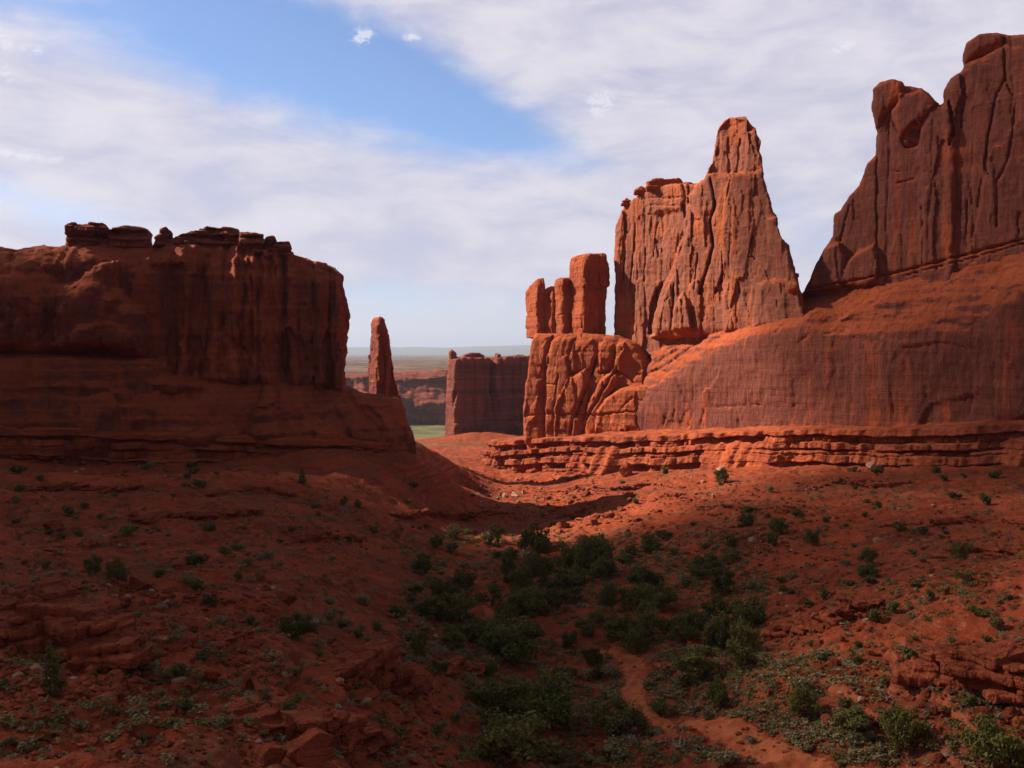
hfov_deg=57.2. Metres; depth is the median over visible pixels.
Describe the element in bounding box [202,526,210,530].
shrub
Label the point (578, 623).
juniper tree
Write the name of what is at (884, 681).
shrub
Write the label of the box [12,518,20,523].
shrub
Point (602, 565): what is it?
juniper tree
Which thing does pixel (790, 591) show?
shrub
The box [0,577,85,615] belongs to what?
rock outcrop
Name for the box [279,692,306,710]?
shrub
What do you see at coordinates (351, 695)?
shrub
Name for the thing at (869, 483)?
rock outcrop
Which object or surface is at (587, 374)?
rock pillars
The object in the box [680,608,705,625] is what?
juniper tree
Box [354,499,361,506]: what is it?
shrub
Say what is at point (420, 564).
juniper tree
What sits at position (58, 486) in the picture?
rock outcrop
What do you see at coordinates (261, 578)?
boulder
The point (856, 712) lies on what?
juniper tree
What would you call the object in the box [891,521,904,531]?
shrub
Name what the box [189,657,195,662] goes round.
boulder
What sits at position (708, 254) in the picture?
rock tower
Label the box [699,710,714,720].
sagebrush
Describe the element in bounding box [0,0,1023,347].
sky
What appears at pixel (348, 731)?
rock outcrop
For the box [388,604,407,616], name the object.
shrub
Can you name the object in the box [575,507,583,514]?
boulder
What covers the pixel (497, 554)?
shrub
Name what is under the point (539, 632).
juniper tree
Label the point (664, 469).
shrub
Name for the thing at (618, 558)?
shrub
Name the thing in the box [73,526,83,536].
shrub
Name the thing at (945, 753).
boulder
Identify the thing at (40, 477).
shrub
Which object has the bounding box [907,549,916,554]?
shrub
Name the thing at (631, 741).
sagebrush
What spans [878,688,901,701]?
dead tree
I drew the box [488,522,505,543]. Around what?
juniper tree
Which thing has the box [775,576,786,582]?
shrub
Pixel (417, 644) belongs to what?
juniper tree
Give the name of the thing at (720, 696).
leafy tree
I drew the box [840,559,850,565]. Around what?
sagebrush
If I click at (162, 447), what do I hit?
rock ledge
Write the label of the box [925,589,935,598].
shrub
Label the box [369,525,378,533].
shrub
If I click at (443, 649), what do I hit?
sagebrush
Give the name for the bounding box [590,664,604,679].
juniper tree
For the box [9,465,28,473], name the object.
shrub
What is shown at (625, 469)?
boulder
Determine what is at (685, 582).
shrub
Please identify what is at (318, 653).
shrub
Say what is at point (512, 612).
juniper tree
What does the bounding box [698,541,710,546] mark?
sagebrush
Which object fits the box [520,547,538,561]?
sagebrush
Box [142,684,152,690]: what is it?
boulder
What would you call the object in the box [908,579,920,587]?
shrub
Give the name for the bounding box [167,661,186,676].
shrub
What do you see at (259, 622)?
sagebrush
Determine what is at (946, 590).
boulder
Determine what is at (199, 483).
shrub
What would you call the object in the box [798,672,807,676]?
boulder
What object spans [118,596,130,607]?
boulder
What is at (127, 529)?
shrub
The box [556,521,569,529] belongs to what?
boulder
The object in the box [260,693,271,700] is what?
shrub
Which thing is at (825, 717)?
boulder
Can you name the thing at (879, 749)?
sagebrush
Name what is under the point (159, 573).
shrub
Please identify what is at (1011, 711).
boulder
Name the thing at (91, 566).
juniper tree
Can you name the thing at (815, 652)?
sagebrush
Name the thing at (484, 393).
rock fin
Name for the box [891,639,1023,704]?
rock outcrop
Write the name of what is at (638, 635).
juniper tree
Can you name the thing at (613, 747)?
sagebrush
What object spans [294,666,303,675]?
shrub
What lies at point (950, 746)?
sagebrush
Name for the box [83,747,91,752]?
sagebrush
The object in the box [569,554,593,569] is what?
juniper tree
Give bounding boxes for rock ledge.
[0,425,391,465]
[480,419,1023,475]
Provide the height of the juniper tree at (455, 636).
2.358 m
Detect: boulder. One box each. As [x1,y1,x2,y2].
[0,638,8,646]
[43,519,63,530]
[64,660,82,673]
[87,670,97,676]
[112,676,124,684]
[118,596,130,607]
[129,511,138,517]
[129,574,154,588]
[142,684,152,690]
[170,558,185,568]
[180,683,190,688]
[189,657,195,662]
[202,667,218,685]
[235,663,244,667]
[241,670,254,690]
[250,743,287,767]
[257,575,264,581]
[274,591,297,606]
[285,727,333,767]
[322,636,335,642]
[350,750,365,767]
[391,651,399,658]
[411,673,432,692]
[441,729,457,740]
[511,491,521,496]
[546,507,555,512]
[549,541,558,552]
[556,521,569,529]
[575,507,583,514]
[581,490,590,496]
[590,518,597,524]
[617,506,624,511]
[620,463,631,476]
[624,491,632,497]
[747,537,757,541]
[767,688,773,696]
[797,595,807,604]
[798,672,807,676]
[812,639,821,648]
[812,663,824,670]
[820,713,830,724]
[827,657,841,668]
[831,669,844,677]
[839,636,845,641]
[866,461,876,467]
[871,718,881,727]
[872,537,881,542]
[904,694,915,701]
[928,707,937,714]
[932,752,942,763]
[942,750,949,756]
[944,587,949,594]
[972,706,992,718]
[1005,707,1021,716]
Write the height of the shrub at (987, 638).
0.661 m
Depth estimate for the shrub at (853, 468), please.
216.33 m
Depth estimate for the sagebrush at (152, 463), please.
198.52 m
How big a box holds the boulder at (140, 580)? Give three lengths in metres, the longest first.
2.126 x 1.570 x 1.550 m
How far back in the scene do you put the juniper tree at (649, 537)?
155.77 m
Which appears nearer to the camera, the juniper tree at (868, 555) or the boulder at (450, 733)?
the boulder at (450, 733)
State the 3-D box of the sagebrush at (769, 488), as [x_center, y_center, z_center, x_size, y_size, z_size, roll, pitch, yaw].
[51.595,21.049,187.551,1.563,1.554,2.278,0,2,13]
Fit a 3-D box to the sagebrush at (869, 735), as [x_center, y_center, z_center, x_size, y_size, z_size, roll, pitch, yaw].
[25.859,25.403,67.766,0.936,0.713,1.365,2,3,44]
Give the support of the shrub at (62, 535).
on the ground at (440, 455)
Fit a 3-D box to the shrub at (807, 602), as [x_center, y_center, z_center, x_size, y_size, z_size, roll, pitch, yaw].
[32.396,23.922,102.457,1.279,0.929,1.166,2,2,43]
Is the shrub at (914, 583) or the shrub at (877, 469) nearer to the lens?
the shrub at (914, 583)
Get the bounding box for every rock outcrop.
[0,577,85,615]
[0,602,155,670]
[5,481,145,493]
[43,535,133,552]
[127,507,263,523]
[198,484,296,497]
[228,700,399,757]
[283,530,362,545]
[327,638,424,696]
[388,508,508,519]
[439,656,486,676]
[541,480,685,494]
[572,510,640,522]
[640,491,700,502]
[694,503,795,514]
[760,616,825,639]
[803,595,884,628]
[808,476,910,489]
[883,512,1023,527]
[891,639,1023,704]
[926,542,1023,558]
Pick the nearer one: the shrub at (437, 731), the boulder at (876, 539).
the shrub at (437, 731)
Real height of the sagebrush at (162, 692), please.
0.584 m
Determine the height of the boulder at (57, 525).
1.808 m
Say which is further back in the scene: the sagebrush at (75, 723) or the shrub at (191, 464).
the shrub at (191, 464)
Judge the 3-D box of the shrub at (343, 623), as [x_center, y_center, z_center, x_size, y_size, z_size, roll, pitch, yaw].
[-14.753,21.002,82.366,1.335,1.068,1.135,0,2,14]
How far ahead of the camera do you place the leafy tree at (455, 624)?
104.45 m
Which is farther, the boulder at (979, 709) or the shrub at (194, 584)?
the shrub at (194, 584)
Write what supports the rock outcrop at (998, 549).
on the ground at (440, 455)
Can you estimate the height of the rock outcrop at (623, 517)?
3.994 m
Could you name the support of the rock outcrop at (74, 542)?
on the ground at (440, 455)
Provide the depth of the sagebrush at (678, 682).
88.94 m
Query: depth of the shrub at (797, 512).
156.97 m
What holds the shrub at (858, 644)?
on the ground at (440, 455)
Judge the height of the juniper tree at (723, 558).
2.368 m
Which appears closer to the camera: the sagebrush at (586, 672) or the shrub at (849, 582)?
the sagebrush at (586, 672)
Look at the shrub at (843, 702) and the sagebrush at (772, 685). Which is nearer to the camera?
the shrub at (843, 702)
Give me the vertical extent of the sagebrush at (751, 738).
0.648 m
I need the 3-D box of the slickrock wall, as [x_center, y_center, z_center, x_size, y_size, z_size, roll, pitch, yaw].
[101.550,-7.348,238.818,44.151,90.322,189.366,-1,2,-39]
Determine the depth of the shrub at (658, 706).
83.16 m
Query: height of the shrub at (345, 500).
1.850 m
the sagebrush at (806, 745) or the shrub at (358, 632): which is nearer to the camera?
the sagebrush at (806, 745)
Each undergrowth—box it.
[0,463,1023,767]
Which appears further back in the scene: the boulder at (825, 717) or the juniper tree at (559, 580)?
the juniper tree at (559, 580)
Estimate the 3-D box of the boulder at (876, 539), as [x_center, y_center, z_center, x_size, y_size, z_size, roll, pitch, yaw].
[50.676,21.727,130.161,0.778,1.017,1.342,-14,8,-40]
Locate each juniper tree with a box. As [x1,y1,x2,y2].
[38,640,67,695]
[83,554,103,574]
[104,554,127,584]
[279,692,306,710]
[298,467,306,483]
[404,593,416,603]
[405,584,422,596]
[408,631,427,656]
[409,594,447,620]
[410,553,432,574]
[427,659,452,673]
[429,532,444,547]
[429,576,452,602]
[433,588,476,624]
[437,630,465,649]
[442,623,455,634]
[444,524,473,540]
[452,567,478,591]
[460,618,508,645]
[461,679,534,734]
[472,706,561,767]
[474,658,497,677]
[475,581,502,606]
[476,610,540,661]
[480,534,494,544]
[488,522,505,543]
[493,603,518,622]
[499,551,515,582]
[500,547,519,559]
[503,585,548,615]
[508,562,533,588]
[516,519,552,555]
[526,621,545,639]
[528,555,554,585]
[543,585,571,611]
[544,573,576,595]
[559,542,577,568]
[561,629,577,647]
[565,667,577,677]
[568,586,584,599]
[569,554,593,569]
[573,532,615,575]
[574,618,595,629]
[579,647,602,665]
[580,624,594,637]
[583,694,651,738]
[587,610,604,622]
[588,558,611,582]
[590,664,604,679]
[594,606,618,627]
[597,581,617,610]
[602,617,635,641]
[613,580,658,609]
[614,612,651,634]
[615,623,649,653]
[620,553,634,565]
[624,567,663,587]
[625,544,638,555]
[633,599,674,641]
[634,565,647,577]
[641,531,654,544]
[641,536,660,552]
[643,580,677,611]
[654,529,674,539]
[667,611,701,639]
[669,643,724,684]
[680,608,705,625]
[682,607,704,640]
[688,562,711,579]
[690,553,722,568]
[697,599,734,624]
[702,611,731,653]
[708,565,736,595]
[713,468,729,485]
[718,548,741,563]
[724,639,755,670]
[729,615,760,654]
[731,605,759,625]
[738,509,756,526]
[766,531,779,546]
[767,517,790,533]
[785,684,820,716]
[804,526,820,545]
[829,705,872,734]
[856,562,880,578]
[857,546,879,565]
[878,700,930,751]
[950,541,973,559]
[951,566,976,583]
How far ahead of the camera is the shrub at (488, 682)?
89.06 m
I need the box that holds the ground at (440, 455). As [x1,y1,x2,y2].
[0,345,1023,767]
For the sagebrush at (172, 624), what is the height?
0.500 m
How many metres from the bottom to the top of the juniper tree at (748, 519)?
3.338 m
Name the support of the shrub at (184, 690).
on the ground at (440, 455)
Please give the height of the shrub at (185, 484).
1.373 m
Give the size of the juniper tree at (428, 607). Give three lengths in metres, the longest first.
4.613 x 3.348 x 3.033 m
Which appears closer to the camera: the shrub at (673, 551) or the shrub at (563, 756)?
the shrub at (563, 756)
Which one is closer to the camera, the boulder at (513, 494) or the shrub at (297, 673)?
the shrub at (297, 673)
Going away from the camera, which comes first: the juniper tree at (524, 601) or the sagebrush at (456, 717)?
the sagebrush at (456, 717)
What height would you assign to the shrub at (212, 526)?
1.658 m
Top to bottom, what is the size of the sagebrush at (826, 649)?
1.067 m
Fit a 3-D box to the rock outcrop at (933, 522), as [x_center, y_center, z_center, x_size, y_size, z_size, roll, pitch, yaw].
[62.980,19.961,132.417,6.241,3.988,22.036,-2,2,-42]
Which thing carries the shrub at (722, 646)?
on the ground at (440, 455)
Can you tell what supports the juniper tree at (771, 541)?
on the ground at (440, 455)
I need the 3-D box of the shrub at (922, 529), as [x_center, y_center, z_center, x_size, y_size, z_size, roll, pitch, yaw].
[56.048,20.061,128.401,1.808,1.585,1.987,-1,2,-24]
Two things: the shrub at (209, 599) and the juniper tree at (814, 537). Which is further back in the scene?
the juniper tree at (814, 537)
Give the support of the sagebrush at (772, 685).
on the ground at (440, 455)
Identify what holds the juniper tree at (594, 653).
on the ground at (440, 455)
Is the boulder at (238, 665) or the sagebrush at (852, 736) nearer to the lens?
the boulder at (238, 665)
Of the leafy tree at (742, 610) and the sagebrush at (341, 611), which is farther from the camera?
the leafy tree at (742, 610)
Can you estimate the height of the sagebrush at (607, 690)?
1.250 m
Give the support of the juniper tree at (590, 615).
on the ground at (440, 455)
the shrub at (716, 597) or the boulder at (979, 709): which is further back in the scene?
the shrub at (716, 597)
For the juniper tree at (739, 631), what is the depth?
91.79 m
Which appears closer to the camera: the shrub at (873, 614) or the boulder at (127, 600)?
the boulder at (127, 600)
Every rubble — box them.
[0,464,1023,767]
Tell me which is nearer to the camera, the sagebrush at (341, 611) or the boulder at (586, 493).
the sagebrush at (341, 611)
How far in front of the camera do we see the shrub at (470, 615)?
112.43 m
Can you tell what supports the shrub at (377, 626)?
on the ground at (440, 455)
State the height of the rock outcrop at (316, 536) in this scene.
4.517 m
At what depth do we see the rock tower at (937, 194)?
226.65 m
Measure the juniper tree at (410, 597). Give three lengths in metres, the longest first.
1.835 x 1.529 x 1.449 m
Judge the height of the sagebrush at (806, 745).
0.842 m
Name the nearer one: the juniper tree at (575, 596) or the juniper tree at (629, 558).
the juniper tree at (575, 596)
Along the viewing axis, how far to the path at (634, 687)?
92.97 m
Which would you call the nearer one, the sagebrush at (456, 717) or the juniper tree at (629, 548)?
the sagebrush at (456, 717)
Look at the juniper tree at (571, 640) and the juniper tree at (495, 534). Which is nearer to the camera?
the juniper tree at (571, 640)
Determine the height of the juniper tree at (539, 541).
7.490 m
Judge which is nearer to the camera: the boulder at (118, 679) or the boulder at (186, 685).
the boulder at (118, 679)
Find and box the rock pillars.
[523,253,650,449]
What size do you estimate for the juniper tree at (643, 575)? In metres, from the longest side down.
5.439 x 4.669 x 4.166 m
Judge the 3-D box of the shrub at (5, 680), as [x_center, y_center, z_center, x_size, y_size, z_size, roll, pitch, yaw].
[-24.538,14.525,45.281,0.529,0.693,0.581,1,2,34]
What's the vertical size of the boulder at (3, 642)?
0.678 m
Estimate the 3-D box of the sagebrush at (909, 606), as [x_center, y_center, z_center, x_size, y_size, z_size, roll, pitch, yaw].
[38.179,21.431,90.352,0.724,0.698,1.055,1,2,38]
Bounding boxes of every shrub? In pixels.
[0,677,9,685]
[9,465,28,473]
[11,496,21,503]
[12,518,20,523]
[13,483,27,490]
[36,475,43,480]
[41,560,51,568]
[44,528,54,534]
[57,532,65,537]
[61,504,73,514]
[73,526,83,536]
[79,502,89,507]
[119,521,138,535]
[141,464,149,469]
[152,567,166,577]
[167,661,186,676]
[176,694,193,715]
[178,687,189,695]
[180,483,190,486]
[183,473,190,477]
[183,551,210,565]
[185,461,198,467]
[188,467,201,473]
[188,579,203,588]
[188,625,197,632]
[193,479,206,487]
[193,646,211,661]
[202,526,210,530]
[202,593,218,606]
[205,520,217,531]
[217,545,232,555]
[233,571,242,581]
[240,557,252,565]
[245,615,254,625]
[257,729,268,736]
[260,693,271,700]
[273,610,318,640]
[288,526,296,531]
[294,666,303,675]
[314,650,322,656]
[336,619,350,627]
[340,497,348,505]
[349,692,353,700]
[353,626,362,638]
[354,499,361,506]
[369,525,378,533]
[371,621,381,630]
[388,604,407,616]
[389,724,405,734]
[392,741,400,748]
[404,630,417,640]
[409,481,418,486]
[423,576,441,588]
[433,729,442,734]
[446,542,459,552]
[455,644,465,650]
[463,613,473,619]
[483,679,500,689]
[491,551,503,557]
[502,573,514,582]
[543,743,567,762]
[555,540,564,549]
[614,553,628,562]
[650,695,666,716]
[661,466,668,473]
[670,548,677,555]
[680,577,692,586]
[710,594,723,605]
[715,641,734,650]
[722,531,739,545]
[742,506,756,512]
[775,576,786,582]
[778,585,786,591]
[785,587,796,594]
[790,508,801,516]
[803,599,813,605]
[806,639,812,646]
[819,587,828,599]
[821,515,831,522]
[837,695,853,707]
[841,579,856,585]
[849,465,857,471]
[852,655,862,662]
[854,640,862,648]
[863,574,876,583]
[866,604,882,621]
[870,465,884,474]
[874,500,882,508]
[874,705,886,713]
[878,674,889,685]
[886,601,900,613]
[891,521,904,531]
[901,645,918,659]
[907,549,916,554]
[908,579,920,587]
[917,526,928,534]
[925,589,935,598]
[930,463,941,472]
[939,474,948,479]
[946,491,956,498]
[961,695,983,706]
[966,604,988,616]
[979,492,992,504]
[981,634,993,641]
[988,469,1001,477]
[988,616,1006,629]
[1003,594,1016,599]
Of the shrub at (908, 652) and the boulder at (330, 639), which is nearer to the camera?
the boulder at (330, 639)
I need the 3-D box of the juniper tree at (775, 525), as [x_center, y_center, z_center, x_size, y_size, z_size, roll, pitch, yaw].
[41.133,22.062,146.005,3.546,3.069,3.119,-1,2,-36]
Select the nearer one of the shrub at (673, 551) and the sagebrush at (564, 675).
the sagebrush at (564, 675)
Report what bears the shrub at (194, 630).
on the ground at (440, 455)
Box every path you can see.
[479,590,493,618]
[586,647,681,730]
[671,717,831,767]
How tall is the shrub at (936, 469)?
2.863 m
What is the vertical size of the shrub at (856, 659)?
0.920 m
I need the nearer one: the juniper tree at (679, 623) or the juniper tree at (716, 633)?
the juniper tree at (716, 633)
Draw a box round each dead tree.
[662,728,687,753]
[678,693,700,712]
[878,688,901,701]
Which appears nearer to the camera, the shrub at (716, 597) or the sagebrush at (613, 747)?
the sagebrush at (613, 747)
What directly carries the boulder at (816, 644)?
on the ground at (440, 455)
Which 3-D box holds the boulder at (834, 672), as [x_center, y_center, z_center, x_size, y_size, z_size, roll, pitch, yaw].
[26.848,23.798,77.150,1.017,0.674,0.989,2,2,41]
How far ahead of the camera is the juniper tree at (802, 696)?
72.74 m
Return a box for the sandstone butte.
[0,222,415,465]
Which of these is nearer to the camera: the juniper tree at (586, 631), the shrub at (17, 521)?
the juniper tree at (586, 631)
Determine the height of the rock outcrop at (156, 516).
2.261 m
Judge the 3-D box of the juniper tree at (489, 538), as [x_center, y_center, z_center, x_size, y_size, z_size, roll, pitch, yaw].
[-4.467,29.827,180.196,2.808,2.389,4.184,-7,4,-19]
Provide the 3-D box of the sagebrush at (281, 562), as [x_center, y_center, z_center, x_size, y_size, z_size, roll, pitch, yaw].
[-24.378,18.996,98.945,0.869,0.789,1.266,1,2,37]
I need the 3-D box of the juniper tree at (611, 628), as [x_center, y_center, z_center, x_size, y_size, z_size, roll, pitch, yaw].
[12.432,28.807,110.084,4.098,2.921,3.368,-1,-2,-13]
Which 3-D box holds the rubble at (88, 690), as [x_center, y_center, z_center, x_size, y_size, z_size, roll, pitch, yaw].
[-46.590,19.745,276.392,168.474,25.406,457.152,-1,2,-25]
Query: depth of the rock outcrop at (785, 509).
166.30 m
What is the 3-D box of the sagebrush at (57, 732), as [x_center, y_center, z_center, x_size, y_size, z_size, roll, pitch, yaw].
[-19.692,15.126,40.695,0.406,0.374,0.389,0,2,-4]
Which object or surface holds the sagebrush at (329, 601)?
on the ground at (440, 455)
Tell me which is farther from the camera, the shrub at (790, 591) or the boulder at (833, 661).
the shrub at (790, 591)
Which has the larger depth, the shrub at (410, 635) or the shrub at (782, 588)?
the shrub at (782, 588)
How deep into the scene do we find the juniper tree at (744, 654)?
87.52 m
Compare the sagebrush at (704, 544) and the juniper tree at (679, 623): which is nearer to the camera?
the juniper tree at (679, 623)
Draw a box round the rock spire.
[368,316,400,398]
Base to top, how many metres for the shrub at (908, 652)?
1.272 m
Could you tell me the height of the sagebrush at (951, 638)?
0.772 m
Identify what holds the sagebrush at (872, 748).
on the ground at (440, 455)
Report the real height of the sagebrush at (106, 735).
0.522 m
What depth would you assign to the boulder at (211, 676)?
54.16 m
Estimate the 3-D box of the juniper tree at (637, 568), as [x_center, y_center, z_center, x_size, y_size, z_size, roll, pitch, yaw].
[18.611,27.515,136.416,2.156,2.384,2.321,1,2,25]
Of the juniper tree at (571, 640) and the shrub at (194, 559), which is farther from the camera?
the juniper tree at (571, 640)
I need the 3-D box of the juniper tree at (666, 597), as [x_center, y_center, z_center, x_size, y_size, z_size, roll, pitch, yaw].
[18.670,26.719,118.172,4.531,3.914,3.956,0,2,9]
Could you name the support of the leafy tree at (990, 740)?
on the ground at (440, 455)
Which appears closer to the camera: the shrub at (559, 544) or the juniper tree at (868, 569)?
the juniper tree at (868, 569)
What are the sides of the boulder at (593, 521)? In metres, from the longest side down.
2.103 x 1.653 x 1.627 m
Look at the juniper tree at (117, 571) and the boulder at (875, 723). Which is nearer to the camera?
the boulder at (875, 723)
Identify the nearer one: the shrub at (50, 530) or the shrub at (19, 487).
the shrub at (50, 530)
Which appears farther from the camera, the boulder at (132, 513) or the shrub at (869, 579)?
the boulder at (132, 513)
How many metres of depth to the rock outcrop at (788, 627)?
95.09 m
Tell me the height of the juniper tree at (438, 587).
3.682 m
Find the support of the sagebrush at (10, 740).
on the ground at (440, 455)
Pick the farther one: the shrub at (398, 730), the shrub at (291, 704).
the shrub at (398, 730)
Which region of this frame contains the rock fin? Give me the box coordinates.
[445,349,529,435]
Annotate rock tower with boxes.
[614,116,804,356]
[802,33,1023,299]
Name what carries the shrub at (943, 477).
on the ground at (440, 455)
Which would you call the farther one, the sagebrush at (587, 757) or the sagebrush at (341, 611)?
the sagebrush at (341, 611)
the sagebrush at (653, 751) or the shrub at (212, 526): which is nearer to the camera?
the sagebrush at (653, 751)
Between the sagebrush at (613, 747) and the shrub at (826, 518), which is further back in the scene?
the shrub at (826, 518)
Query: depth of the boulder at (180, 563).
89.76 m
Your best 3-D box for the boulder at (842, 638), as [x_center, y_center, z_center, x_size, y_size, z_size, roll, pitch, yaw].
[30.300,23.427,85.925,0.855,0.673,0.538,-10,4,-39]
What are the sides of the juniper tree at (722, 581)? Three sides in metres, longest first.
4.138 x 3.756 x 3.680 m
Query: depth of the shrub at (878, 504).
153.00 m
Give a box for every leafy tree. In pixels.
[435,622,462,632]
[507,666,576,729]
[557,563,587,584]
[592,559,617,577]
[705,674,730,707]
[730,591,767,622]
[959,711,1023,767]
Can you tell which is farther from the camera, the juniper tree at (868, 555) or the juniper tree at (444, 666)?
the juniper tree at (868, 555)
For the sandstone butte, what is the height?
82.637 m
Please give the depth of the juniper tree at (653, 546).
152.57 m
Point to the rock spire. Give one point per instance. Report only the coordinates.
(381, 374)
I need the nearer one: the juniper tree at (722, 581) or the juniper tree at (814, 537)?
the juniper tree at (722, 581)
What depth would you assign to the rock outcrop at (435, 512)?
201.13 m
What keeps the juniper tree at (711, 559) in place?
on the ground at (440, 455)
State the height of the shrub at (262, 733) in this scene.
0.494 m
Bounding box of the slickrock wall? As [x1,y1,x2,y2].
[636,252,1023,430]
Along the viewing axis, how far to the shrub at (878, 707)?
69.99 m
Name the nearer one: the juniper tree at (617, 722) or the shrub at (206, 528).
the juniper tree at (617, 722)
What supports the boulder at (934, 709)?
on the ground at (440, 455)
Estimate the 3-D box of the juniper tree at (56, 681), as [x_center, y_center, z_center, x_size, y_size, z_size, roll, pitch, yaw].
[-22.179,13.731,45.197,1.335,2.810,1.538,0,2,-11]
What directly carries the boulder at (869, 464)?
on the ground at (440, 455)
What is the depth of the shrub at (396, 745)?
57.68 m
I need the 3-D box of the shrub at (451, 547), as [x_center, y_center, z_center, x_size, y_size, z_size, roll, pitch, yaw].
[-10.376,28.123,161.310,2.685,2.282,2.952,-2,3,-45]
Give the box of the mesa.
[345,369,447,423]
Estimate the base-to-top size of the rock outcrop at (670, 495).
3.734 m
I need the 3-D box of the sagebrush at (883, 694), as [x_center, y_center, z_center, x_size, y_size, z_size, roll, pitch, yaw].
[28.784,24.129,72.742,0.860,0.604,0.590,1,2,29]
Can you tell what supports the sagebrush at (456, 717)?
on the ground at (440, 455)
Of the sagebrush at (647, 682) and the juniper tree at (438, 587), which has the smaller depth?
the sagebrush at (647, 682)
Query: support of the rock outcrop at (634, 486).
on the ground at (440, 455)
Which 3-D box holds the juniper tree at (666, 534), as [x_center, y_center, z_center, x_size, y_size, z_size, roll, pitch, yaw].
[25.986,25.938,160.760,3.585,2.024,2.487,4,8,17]
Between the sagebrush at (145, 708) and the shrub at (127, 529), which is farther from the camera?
the shrub at (127, 529)
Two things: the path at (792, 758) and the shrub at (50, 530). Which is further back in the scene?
the shrub at (50, 530)
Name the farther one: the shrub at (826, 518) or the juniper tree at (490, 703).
the shrub at (826, 518)
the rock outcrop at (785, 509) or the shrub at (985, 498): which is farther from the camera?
the rock outcrop at (785, 509)
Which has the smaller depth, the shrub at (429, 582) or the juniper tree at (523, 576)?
the shrub at (429, 582)
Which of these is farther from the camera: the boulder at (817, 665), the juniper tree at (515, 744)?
the boulder at (817, 665)
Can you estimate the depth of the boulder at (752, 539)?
144.47 m
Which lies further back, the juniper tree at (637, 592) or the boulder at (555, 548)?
the boulder at (555, 548)
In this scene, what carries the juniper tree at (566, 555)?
on the ground at (440, 455)
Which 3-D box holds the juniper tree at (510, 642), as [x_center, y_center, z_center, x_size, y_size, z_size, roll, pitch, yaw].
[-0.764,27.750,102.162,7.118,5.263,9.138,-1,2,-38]
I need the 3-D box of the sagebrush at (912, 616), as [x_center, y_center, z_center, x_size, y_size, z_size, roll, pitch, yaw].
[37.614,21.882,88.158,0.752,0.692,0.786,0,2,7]
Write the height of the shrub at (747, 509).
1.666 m
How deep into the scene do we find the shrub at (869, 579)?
104.47 m
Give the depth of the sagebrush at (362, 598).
99.73 m
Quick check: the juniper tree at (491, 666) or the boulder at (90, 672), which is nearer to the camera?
the boulder at (90, 672)
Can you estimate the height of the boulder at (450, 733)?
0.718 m
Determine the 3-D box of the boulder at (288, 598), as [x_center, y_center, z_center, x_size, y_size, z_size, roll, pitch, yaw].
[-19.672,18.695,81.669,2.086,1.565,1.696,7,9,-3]
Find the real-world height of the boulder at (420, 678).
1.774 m
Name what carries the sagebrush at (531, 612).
on the ground at (440, 455)
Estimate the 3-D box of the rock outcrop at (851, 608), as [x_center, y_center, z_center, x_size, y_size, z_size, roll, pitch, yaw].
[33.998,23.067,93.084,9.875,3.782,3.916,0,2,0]
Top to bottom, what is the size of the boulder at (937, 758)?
0.782 m
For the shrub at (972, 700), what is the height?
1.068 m
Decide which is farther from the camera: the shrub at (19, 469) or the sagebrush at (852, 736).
the shrub at (19, 469)
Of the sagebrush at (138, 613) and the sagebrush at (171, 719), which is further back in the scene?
the sagebrush at (138, 613)
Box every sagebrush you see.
[3,735,18,745]
[53,730,61,735]
[69,717,83,727]
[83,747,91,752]
[100,731,112,740]
[132,611,142,616]
[135,733,149,740]
[139,706,148,712]
[146,461,157,465]
[154,688,169,695]
[156,735,163,742]
[166,716,181,724]
[168,622,177,627]
[173,626,186,633]
[179,574,197,583]
[212,614,227,624]
[222,716,233,723]
[228,542,245,550]
[236,732,247,739]
[252,619,263,625]
[256,550,275,559]
[274,561,284,565]
[322,609,335,618]
[323,596,336,604]
[327,555,335,560]
[338,609,345,613]
[355,594,371,603]
[432,718,448,730]
[434,643,449,654]
[435,560,447,565]
[450,711,463,721]
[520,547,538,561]
[525,608,538,615]
[535,666,546,675]
[549,670,575,686]
[551,663,567,672]
[580,667,594,679]
[581,750,594,761]
[599,684,620,695]
[599,735,633,759]
[600,661,618,677]
[606,691,618,702]
[619,734,642,746]
[637,723,659,737]
[641,679,654,686]
[646,744,659,756]
[653,727,665,735]
[668,675,690,686]
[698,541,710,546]
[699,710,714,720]
[705,706,717,712]
[707,748,738,765]
[745,735,757,743]
[746,579,766,589]
[765,682,778,690]
[766,486,773,491]
[783,730,803,745]
[786,674,814,690]
[788,571,798,577]
[793,739,814,751]
[807,646,830,659]
[816,648,835,658]
[835,759,845,766]
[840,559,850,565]
[844,730,859,743]
[861,729,874,739]
[864,744,877,753]
[875,744,883,751]
[877,692,887,697]
[905,603,913,608]
[908,613,915,619]
[944,635,955,641]
[947,744,954,749]
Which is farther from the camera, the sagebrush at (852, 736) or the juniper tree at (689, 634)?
the juniper tree at (689, 634)
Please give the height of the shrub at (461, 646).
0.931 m
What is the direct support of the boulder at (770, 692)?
on the ground at (440, 455)
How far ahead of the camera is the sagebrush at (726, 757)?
67.83 m
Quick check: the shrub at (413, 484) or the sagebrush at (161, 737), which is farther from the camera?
the shrub at (413, 484)
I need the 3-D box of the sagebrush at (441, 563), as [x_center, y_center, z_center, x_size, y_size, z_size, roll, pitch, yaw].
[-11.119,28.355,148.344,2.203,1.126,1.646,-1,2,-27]

